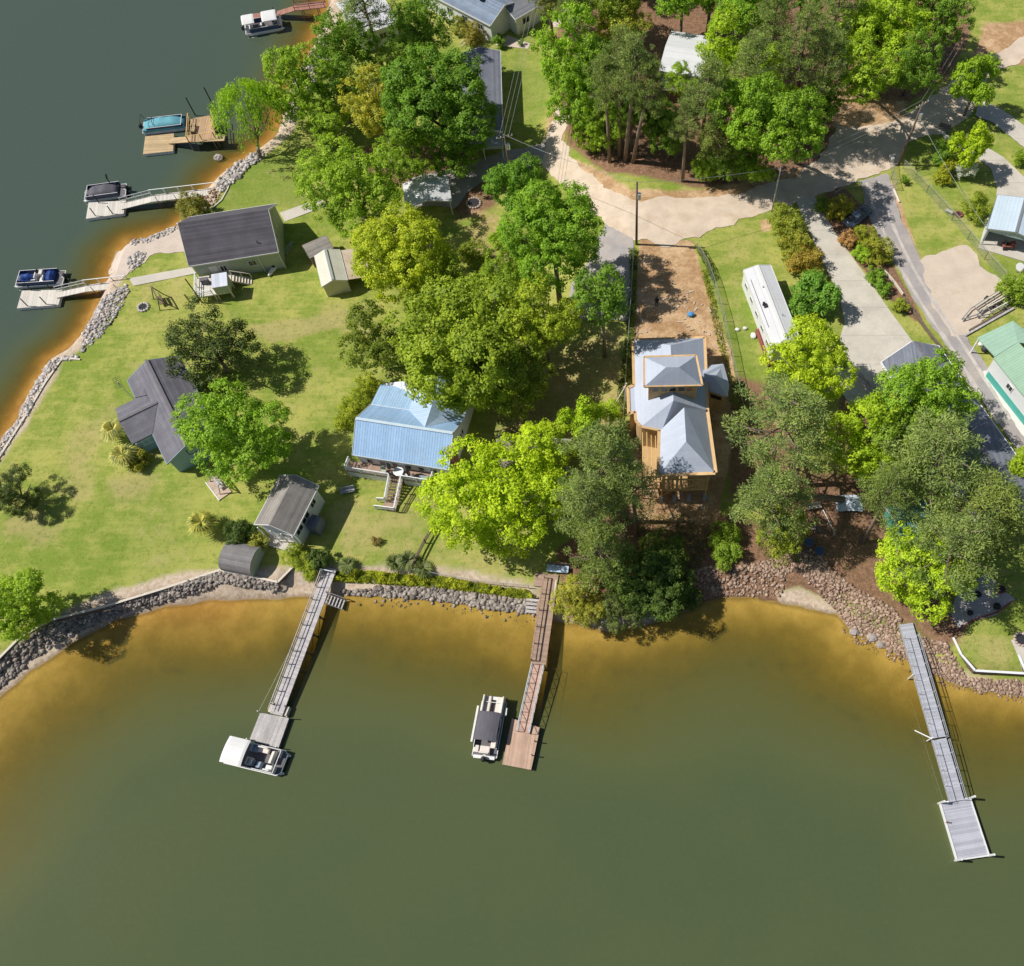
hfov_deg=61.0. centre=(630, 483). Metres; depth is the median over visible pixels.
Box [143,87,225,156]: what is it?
wooden dock
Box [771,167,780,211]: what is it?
utility pole
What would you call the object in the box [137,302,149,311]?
fire ring
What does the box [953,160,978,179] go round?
blossom shrub
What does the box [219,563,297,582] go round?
sea wall
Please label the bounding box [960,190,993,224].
shrub
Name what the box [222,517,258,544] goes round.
shrub
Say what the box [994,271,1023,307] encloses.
shrub
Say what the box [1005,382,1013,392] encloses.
window
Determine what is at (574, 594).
shade tree
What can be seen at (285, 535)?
window
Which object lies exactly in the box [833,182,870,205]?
chain link fence
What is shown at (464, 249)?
shrub
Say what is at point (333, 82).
shade tree
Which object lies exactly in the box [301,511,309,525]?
window
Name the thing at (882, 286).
shrub
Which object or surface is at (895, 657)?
riprap
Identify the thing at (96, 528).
ground
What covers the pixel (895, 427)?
shade tree
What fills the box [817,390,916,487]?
shade tree
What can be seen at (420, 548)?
timber fence
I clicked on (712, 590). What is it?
riprap
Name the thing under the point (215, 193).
riprap
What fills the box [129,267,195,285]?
path
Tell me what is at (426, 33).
shade tree
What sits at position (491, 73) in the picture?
navy roof house
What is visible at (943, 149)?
shrub
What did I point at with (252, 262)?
window
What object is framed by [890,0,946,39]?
shade tree
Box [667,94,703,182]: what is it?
pine tree
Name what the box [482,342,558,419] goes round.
shade tree
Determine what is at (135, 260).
riprap
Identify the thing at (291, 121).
riprap
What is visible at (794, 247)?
shrub
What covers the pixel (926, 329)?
timber fence
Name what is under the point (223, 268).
window
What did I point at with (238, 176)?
boulder
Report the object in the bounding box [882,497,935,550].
teal cabin
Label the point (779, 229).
shrub
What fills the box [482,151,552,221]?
shade tree
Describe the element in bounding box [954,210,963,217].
planter
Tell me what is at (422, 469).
window
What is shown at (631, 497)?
pine tree
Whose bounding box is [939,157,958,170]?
topiary bush
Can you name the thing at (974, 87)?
shade tree
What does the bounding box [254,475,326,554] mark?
white cottage
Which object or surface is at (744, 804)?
water
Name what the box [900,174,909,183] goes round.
shrub
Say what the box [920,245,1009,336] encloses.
gravel pad
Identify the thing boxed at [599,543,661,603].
shade tree
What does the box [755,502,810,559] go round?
shade tree
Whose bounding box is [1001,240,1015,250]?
riding mower
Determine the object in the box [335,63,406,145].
shade tree
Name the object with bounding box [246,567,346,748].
long pier
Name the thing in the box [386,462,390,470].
patio chair
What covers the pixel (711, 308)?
weeds
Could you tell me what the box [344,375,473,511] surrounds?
blue roof house
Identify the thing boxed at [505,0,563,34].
garage house
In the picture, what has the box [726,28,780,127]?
pine tree
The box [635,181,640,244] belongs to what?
utility pole
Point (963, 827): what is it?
grey gangway dock
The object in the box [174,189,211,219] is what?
shrub
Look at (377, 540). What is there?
shrub
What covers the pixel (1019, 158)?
shrub
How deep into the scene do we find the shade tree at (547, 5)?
126.12 m
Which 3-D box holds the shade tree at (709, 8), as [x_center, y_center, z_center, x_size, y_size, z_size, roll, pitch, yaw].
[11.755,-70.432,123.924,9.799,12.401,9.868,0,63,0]
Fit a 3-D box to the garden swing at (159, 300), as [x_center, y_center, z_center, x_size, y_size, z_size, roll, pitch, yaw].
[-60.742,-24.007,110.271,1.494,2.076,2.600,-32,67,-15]
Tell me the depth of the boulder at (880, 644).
91.87 m
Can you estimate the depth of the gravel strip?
98.69 m
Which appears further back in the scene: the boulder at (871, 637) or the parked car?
the parked car
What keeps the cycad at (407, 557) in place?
on the ground
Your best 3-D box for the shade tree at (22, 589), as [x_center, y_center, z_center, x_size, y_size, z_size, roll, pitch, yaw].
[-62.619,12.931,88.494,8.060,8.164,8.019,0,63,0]
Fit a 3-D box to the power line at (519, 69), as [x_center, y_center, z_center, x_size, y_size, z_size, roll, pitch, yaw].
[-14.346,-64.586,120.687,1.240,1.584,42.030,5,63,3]
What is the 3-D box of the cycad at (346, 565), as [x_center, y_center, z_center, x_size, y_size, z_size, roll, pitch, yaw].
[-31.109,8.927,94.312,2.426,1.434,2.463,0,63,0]
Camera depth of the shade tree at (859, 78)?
107.76 m
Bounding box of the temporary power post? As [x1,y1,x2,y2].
[614,383,626,404]
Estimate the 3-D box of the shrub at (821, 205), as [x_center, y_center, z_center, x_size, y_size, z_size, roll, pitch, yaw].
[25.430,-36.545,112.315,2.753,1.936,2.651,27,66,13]
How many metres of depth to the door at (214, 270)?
111.48 m
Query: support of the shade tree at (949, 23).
on the ground
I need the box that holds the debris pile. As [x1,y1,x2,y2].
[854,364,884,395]
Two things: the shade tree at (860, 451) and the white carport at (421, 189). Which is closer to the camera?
the shade tree at (860, 451)
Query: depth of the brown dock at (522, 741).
89.09 m
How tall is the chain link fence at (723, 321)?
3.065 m
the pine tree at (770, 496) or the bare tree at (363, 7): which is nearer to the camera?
the pine tree at (770, 496)
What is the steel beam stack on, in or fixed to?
on the ground
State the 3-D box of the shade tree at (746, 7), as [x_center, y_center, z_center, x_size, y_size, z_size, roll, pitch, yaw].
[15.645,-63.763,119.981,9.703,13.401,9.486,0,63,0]
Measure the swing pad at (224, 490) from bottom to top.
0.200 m
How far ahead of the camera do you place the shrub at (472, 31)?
132.93 m
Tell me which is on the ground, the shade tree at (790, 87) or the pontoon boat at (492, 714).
the shade tree at (790, 87)
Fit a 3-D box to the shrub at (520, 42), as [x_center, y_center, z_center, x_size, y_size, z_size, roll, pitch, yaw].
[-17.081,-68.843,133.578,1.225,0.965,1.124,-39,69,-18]
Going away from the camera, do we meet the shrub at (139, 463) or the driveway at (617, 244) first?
the shrub at (139, 463)
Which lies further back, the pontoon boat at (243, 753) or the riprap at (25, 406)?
the riprap at (25, 406)
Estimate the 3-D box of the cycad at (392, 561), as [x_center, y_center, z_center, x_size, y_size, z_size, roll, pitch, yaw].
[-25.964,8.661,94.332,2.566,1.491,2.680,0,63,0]
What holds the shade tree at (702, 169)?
on the ground
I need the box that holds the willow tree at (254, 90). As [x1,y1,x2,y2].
[207,76,301,159]
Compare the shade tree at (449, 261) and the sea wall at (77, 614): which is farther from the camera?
the shade tree at (449, 261)
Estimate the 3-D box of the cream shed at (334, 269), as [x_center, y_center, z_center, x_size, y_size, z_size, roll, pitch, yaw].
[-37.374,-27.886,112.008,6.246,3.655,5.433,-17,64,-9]
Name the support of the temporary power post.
on the ground
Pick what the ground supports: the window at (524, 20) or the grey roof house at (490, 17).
the grey roof house at (490, 17)
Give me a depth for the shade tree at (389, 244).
101.89 m
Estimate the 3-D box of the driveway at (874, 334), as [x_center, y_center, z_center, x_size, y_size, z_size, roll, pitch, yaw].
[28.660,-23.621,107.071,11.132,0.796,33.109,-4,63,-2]
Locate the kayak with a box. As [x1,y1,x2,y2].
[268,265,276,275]
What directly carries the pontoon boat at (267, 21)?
on the water
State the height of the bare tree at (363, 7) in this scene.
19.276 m
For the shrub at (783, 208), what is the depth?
109.86 m
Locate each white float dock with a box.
[17,275,127,310]
[86,182,220,220]
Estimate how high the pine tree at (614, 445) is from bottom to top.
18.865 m
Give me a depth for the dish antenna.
107.31 m
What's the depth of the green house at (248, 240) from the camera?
110.02 m
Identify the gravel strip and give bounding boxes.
[983,371,1023,435]
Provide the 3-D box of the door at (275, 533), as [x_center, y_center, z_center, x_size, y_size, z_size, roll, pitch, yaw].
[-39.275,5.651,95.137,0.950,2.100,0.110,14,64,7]
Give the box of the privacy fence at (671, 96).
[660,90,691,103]
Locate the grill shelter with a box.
[211,272,234,299]
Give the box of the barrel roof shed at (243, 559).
[218,541,265,576]
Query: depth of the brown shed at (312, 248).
112.64 m
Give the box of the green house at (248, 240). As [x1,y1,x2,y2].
[177,203,286,276]
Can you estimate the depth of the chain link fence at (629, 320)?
103.28 m
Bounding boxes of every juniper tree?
[0,462,44,517]
[163,294,267,391]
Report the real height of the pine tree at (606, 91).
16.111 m
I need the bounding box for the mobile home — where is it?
[742,265,797,361]
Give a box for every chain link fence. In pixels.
[411,569,529,588]
[624,247,633,400]
[697,243,743,408]
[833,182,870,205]
[902,160,1007,275]
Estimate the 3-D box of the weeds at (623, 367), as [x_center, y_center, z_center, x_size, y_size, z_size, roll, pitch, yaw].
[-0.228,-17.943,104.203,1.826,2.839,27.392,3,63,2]
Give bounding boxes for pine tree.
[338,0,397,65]
[542,466,632,555]
[551,0,597,49]
[556,417,646,523]
[562,515,635,594]
[582,51,624,163]
[596,24,644,158]
[605,28,665,162]
[607,459,660,536]
[624,52,669,163]
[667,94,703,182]
[677,46,732,163]
[696,104,745,175]
[721,370,841,498]
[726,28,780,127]
[728,453,845,544]
[749,0,801,65]
[773,0,828,87]
[807,25,853,110]
[810,0,866,72]
[855,458,920,544]
[878,406,991,529]
[890,508,998,601]
[917,453,1023,577]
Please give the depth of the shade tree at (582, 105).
113.82 m
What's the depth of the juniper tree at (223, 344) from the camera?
101.28 m
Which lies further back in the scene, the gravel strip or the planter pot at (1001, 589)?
the gravel strip
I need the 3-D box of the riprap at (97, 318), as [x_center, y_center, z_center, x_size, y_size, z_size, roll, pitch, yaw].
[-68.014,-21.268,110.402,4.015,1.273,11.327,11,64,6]
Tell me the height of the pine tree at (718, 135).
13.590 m
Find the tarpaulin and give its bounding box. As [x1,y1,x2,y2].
[836,495,862,510]
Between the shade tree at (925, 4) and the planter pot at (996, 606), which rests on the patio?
the planter pot at (996, 606)
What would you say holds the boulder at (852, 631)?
on the ground
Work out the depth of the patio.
92.60 m
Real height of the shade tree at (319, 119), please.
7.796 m
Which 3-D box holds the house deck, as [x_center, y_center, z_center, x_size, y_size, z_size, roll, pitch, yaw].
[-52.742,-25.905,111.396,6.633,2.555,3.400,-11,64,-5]
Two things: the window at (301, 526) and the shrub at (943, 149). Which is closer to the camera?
the window at (301, 526)
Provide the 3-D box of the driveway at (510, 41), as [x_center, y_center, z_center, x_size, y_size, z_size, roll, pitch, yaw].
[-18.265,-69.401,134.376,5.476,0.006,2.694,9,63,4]
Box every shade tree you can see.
[0,566,67,641]
[168,376,294,490]
[260,41,333,132]
[291,132,404,238]
[299,96,350,145]
[310,6,381,82]
[311,59,367,122]
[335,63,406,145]
[336,297,418,374]
[348,199,454,303]
[372,125,434,182]
[373,30,428,82]
[379,40,501,155]
[380,270,549,416]
[386,0,454,59]
[403,248,468,310]
[410,421,579,561]
[427,125,479,178]
[473,242,548,322]
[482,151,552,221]
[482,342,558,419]
[496,178,606,302]
[509,270,586,372]
[509,418,577,482]
[527,0,567,44]
[529,0,613,106]
[543,68,604,143]
[547,573,607,627]
[555,393,607,444]
[569,113,605,153]
[570,261,630,357]
[571,37,615,110]
[578,0,642,35]
[584,99,625,154]
[594,0,654,48]
[595,586,648,634]
[599,398,622,427]
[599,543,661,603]
[611,89,650,151]
[616,542,697,621]
[632,97,674,150]
[637,527,690,582]
[645,105,687,159]
[654,0,712,31]
[663,60,700,95]
[690,152,717,181]
[694,2,768,80]
[700,0,722,32]
[705,71,787,151]
[706,129,761,181]
[708,0,778,46]
[736,41,801,134]
[736,144,777,186]
[743,86,828,164]
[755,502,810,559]
[758,312,860,409]
[780,0,823,40]
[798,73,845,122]
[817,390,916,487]
[825,0,888,69]
[825,30,902,106]
[837,0,933,95]
[866,393,958,478]
[873,346,984,441]
[874,520,980,625]
[885,26,944,95]
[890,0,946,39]
[915,0,977,51]
[947,119,994,168]
[948,50,1002,116]
[1007,446,1023,477]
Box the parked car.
[842,203,872,229]
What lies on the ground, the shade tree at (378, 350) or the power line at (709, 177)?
the shade tree at (378, 350)
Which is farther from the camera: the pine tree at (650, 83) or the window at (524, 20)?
the window at (524, 20)
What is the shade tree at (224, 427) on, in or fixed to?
on the ground
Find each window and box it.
[219,265,228,271]
[247,260,257,265]
[278,532,295,539]
[296,524,303,536]
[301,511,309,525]
[310,499,316,508]
[366,459,374,463]
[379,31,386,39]
[417,467,425,471]
[522,15,529,24]
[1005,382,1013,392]
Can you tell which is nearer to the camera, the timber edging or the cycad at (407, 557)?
the cycad at (407, 557)
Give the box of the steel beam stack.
[755,328,774,366]
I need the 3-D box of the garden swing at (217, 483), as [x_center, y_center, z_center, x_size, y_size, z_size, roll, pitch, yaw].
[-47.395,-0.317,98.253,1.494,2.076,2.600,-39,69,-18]
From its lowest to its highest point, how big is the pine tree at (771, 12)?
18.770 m
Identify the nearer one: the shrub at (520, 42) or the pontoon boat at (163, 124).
the pontoon boat at (163, 124)
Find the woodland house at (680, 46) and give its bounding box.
[660,31,711,92]
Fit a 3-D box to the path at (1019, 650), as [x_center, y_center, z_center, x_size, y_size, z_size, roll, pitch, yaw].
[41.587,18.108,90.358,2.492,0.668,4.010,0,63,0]
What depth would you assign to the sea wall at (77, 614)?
92.54 m
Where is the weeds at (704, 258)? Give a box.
[695,245,718,281]
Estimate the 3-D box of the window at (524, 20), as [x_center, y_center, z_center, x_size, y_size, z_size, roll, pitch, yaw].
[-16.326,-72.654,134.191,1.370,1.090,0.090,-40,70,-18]
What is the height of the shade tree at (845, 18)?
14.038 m
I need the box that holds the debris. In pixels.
[631,280,731,518]
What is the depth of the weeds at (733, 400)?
100.76 m
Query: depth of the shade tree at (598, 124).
113.94 m
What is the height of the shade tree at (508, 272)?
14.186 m
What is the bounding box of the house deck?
[194,270,252,302]
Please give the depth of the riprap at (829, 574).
92.58 m
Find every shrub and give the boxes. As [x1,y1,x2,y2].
[126,447,153,471]
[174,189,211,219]
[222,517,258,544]
[247,530,269,550]
[280,541,308,568]
[295,556,324,583]
[306,546,331,571]
[334,403,361,431]
[340,387,371,416]
[353,371,382,398]
[370,536,381,545]
[449,15,468,37]
[456,237,489,267]
[460,20,486,46]
[487,221,514,248]
[491,32,505,48]
[517,38,524,46]
[664,574,703,617]
[707,520,742,550]
[710,537,742,571]
[766,201,800,228]
[770,214,806,249]
[777,228,815,261]
[784,243,824,276]
[813,196,834,212]
[825,193,855,221]
[837,228,858,249]
[850,244,874,263]
[852,224,878,244]
[860,235,896,266]
[864,265,886,283]
[874,277,892,297]
[890,297,910,312]
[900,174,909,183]
[930,136,959,165]
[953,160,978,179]
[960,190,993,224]
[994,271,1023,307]
[1011,147,1023,167]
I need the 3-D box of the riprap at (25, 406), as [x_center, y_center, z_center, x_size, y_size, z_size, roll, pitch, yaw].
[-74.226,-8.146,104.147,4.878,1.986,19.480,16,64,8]
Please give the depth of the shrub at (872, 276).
106.54 m
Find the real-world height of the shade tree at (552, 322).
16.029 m
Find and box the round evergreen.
[787,267,842,316]
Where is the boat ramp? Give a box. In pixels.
[108,229,183,279]
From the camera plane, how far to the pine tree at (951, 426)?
84.79 m
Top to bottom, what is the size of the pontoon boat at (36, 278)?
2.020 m
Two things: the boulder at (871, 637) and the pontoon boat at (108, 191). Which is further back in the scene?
the pontoon boat at (108, 191)
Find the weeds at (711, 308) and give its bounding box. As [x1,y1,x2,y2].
[701,269,731,375]
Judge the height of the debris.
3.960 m
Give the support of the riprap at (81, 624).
on the ground
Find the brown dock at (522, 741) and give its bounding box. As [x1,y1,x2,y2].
[502,572,558,769]
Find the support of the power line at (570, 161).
attached to the utility pole at (507, 146)
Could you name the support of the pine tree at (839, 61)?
on the ground
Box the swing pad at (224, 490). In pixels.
[205,476,231,500]
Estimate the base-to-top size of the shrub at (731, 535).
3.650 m
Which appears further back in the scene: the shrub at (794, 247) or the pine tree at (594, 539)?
the shrub at (794, 247)
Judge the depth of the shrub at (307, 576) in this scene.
93.48 m
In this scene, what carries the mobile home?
on the ground
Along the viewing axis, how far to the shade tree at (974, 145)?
111.53 m
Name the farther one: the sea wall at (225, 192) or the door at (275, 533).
the sea wall at (225, 192)
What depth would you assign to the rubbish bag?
102.40 m
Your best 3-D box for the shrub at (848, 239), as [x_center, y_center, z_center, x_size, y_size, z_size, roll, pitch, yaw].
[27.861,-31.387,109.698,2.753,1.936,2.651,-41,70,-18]
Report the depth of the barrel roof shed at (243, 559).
92.99 m
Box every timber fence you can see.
[411,524,434,568]
[884,270,903,295]
[902,295,950,357]
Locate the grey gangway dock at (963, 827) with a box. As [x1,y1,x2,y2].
[898,623,995,861]
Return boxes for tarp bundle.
[687,311,693,316]
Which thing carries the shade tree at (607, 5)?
on the ground
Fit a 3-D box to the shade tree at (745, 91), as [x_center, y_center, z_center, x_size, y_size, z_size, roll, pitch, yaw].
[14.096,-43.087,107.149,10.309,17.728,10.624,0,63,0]
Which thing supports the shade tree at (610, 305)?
on the ground
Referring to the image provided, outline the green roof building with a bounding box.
[970,321,1023,424]
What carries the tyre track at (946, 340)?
on the driveway at (1015, 436)
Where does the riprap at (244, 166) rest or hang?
on the ground
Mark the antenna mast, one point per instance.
(120, 385)
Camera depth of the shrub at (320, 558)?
93.72 m
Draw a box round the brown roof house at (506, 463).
[496,434,570,499]
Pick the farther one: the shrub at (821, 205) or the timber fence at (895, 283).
the shrub at (821, 205)
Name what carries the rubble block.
on the ground
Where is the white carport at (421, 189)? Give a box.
[402,175,452,214]
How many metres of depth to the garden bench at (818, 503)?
97.13 m
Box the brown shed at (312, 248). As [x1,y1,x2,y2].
[302,235,333,266]
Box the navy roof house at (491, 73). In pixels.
[461,47,503,159]
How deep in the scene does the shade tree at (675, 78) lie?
118.67 m
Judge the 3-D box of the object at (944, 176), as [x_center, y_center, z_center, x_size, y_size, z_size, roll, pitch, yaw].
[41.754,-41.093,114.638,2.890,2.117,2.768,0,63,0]
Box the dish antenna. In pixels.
[1016,263,1023,272]
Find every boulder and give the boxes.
[213,154,222,160]
[233,173,242,179]
[849,628,858,634]
[866,633,876,641]
[876,641,883,647]
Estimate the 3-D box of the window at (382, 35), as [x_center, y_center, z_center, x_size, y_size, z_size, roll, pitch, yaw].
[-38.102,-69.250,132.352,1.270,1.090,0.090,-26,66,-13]
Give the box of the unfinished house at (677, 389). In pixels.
[626,336,728,501]
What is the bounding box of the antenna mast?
[113,376,133,398]
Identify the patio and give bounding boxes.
[951,574,1014,628]
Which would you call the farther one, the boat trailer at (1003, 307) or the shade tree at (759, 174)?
the shade tree at (759, 174)
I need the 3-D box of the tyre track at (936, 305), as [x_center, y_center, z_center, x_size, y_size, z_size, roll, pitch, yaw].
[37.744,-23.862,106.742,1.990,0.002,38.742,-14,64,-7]
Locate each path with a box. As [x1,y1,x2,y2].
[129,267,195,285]
[280,200,323,220]
[1011,640,1023,668]
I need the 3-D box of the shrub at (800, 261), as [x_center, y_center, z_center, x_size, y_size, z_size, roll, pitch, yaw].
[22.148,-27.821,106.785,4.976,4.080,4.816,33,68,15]
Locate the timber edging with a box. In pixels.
[964,306,1014,335]
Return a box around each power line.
[500,0,538,133]
[506,135,634,181]
[653,168,775,181]
[780,103,924,174]
[920,119,985,226]
[921,25,969,101]
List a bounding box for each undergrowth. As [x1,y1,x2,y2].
[18,616,54,642]
[567,107,598,155]
[631,513,709,582]
[753,538,801,567]
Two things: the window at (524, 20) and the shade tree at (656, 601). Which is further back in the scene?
the window at (524, 20)
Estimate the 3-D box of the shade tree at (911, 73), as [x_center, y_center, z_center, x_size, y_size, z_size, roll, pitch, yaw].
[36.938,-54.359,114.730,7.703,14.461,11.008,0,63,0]
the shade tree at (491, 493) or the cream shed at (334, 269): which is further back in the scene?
the cream shed at (334, 269)
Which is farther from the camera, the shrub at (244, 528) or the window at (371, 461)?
the window at (371, 461)
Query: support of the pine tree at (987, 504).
on the ground
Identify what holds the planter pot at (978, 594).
on the patio
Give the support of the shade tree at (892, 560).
on the ground
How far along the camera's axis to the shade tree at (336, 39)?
121.60 m
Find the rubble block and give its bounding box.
[750,332,755,338]
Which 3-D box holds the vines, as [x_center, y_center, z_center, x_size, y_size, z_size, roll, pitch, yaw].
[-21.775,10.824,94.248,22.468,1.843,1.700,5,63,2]
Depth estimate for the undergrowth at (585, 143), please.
120.99 m
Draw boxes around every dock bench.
[190,123,196,133]
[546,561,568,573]
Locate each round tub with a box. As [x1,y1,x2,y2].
[804,537,813,546]
[815,546,824,555]
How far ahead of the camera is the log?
113.97 m
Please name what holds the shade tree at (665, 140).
on the ground
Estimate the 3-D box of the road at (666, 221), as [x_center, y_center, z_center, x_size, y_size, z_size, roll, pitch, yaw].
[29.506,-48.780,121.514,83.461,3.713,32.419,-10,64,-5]
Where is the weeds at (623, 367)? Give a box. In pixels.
[617,248,637,436]
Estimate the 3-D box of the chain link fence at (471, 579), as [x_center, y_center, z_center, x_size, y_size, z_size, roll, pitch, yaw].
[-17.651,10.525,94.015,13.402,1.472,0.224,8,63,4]
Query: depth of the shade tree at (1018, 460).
93.63 m
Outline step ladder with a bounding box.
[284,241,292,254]
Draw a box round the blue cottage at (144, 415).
[116,356,222,471]
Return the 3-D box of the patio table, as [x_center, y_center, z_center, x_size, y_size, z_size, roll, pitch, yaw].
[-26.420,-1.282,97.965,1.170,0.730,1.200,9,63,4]
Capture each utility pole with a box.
[496,134,512,162]
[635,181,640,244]
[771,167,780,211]
[898,100,928,165]
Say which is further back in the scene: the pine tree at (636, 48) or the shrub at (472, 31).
the shrub at (472, 31)
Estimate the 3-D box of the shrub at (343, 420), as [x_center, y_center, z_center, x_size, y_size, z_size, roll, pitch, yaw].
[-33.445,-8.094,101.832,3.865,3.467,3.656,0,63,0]
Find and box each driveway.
[408,142,545,208]
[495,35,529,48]
[548,18,560,26]
[568,223,633,320]
[796,196,911,404]
[859,173,1023,449]
[933,123,1023,196]
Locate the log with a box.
[893,188,899,202]
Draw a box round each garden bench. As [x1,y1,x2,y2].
[339,485,354,494]
[807,501,821,510]
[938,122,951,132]
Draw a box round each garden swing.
[150,285,170,310]
[207,469,230,494]
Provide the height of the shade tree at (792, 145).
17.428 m
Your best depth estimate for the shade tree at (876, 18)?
111.34 m
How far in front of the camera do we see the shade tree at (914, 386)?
89.25 m
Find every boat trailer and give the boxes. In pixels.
[961,290,1006,319]
[977,295,1013,316]
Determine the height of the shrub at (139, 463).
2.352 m
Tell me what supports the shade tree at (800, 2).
on the ground
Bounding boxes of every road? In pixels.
[541,36,1023,247]
[976,101,1023,146]
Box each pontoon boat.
[14,268,68,288]
[84,174,129,202]
[138,114,189,135]
[219,736,290,775]
[241,9,284,36]
[470,694,506,761]
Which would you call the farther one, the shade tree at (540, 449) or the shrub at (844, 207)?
the shrub at (844, 207)
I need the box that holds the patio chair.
[380,466,386,472]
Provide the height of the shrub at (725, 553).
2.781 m
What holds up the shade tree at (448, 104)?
on the ground
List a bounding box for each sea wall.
[0,357,80,456]
[0,569,219,659]
[211,160,250,208]
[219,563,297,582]
[952,637,1023,675]
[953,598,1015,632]
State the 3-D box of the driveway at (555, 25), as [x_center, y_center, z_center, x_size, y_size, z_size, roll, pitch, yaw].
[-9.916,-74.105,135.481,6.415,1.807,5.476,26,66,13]
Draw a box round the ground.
[0,0,1023,779]
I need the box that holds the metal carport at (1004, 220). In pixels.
[978,194,1023,261]
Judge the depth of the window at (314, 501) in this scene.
95.53 m
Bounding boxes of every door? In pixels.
[208,266,219,273]
[271,530,282,538]
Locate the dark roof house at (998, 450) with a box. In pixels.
[880,341,1023,533]
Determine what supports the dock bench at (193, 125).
on the wooden dock at (156, 145)
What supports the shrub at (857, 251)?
on the ground
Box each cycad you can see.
[338,555,356,574]
[383,551,404,572]
[397,549,419,571]
[413,559,434,579]
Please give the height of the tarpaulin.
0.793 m
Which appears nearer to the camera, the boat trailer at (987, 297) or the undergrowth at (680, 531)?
the undergrowth at (680, 531)
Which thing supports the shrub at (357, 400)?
on the ground
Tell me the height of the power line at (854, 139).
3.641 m
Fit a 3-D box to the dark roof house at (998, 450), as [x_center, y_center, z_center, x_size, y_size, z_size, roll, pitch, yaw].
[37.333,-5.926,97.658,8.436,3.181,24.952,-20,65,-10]
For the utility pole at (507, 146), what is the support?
on the ground
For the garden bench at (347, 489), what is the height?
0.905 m
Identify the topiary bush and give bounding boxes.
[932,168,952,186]
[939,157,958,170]
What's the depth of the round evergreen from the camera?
102.36 m
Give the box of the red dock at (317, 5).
[253,0,325,19]
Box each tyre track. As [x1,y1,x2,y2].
[865,182,999,423]
[876,182,1011,419]
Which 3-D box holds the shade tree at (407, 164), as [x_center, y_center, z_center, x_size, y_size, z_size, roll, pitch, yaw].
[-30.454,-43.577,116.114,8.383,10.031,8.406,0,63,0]
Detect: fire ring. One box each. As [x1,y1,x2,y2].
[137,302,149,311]
[1013,631,1023,646]
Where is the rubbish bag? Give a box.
[981,346,987,352]
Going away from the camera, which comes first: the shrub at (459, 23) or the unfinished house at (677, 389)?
the unfinished house at (677, 389)
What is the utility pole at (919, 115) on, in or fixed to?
on the ground
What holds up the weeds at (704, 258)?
on the ground
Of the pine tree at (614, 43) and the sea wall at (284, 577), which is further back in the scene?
the pine tree at (614, 43)
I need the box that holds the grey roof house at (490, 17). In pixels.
[423,0,514,40]
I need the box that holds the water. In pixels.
[0,0,1023,965]
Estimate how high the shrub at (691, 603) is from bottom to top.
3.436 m
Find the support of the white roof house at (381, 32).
on the ground
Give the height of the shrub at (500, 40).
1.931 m
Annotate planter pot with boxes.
[974,591,981,597]
[993,602,1000,609]
[996,585,1005,593]
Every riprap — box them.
[0,354,78,460]
[0,605,109,687]
[80,284,129,352]
[104,571,280,619]
[126,251,145,271]
[129,222,178,245]
[204,188,219,206]
[216,149,264,192]
[287,44,328,123]
[340,585,536,615]
[353,597,533,621]
[686,560,786,600]
[745,548,1023,695]
[842,622,1021,702]
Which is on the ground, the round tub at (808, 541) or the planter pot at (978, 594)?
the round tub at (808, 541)
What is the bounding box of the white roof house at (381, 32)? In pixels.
[336,0,398,50]
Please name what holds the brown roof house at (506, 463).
on the ground
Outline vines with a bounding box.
[333,568,532,598]
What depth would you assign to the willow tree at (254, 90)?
116.00 m
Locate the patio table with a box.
[393,467,403,475]
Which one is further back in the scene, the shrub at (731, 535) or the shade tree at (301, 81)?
the shade tree at (301, 81)
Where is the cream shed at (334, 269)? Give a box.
[314,248,371,296]
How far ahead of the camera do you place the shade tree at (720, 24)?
110.57 m
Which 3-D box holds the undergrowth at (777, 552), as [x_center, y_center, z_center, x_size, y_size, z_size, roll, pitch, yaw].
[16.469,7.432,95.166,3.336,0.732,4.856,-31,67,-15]
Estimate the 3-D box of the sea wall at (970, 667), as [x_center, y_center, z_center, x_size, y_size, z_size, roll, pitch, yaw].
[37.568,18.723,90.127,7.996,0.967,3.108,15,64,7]
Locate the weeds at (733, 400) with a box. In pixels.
[726,372,747,412]
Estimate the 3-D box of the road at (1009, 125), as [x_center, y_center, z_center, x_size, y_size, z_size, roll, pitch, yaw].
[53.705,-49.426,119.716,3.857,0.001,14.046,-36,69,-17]
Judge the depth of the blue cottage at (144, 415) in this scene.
99.41 m
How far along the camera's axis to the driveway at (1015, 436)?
107.76 m
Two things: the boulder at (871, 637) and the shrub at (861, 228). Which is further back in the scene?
the shrub at (861, 228)
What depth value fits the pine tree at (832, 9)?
110.18 m
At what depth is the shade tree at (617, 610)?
89.49 m
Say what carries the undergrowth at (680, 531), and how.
on the ground
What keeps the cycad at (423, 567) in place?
on the ground

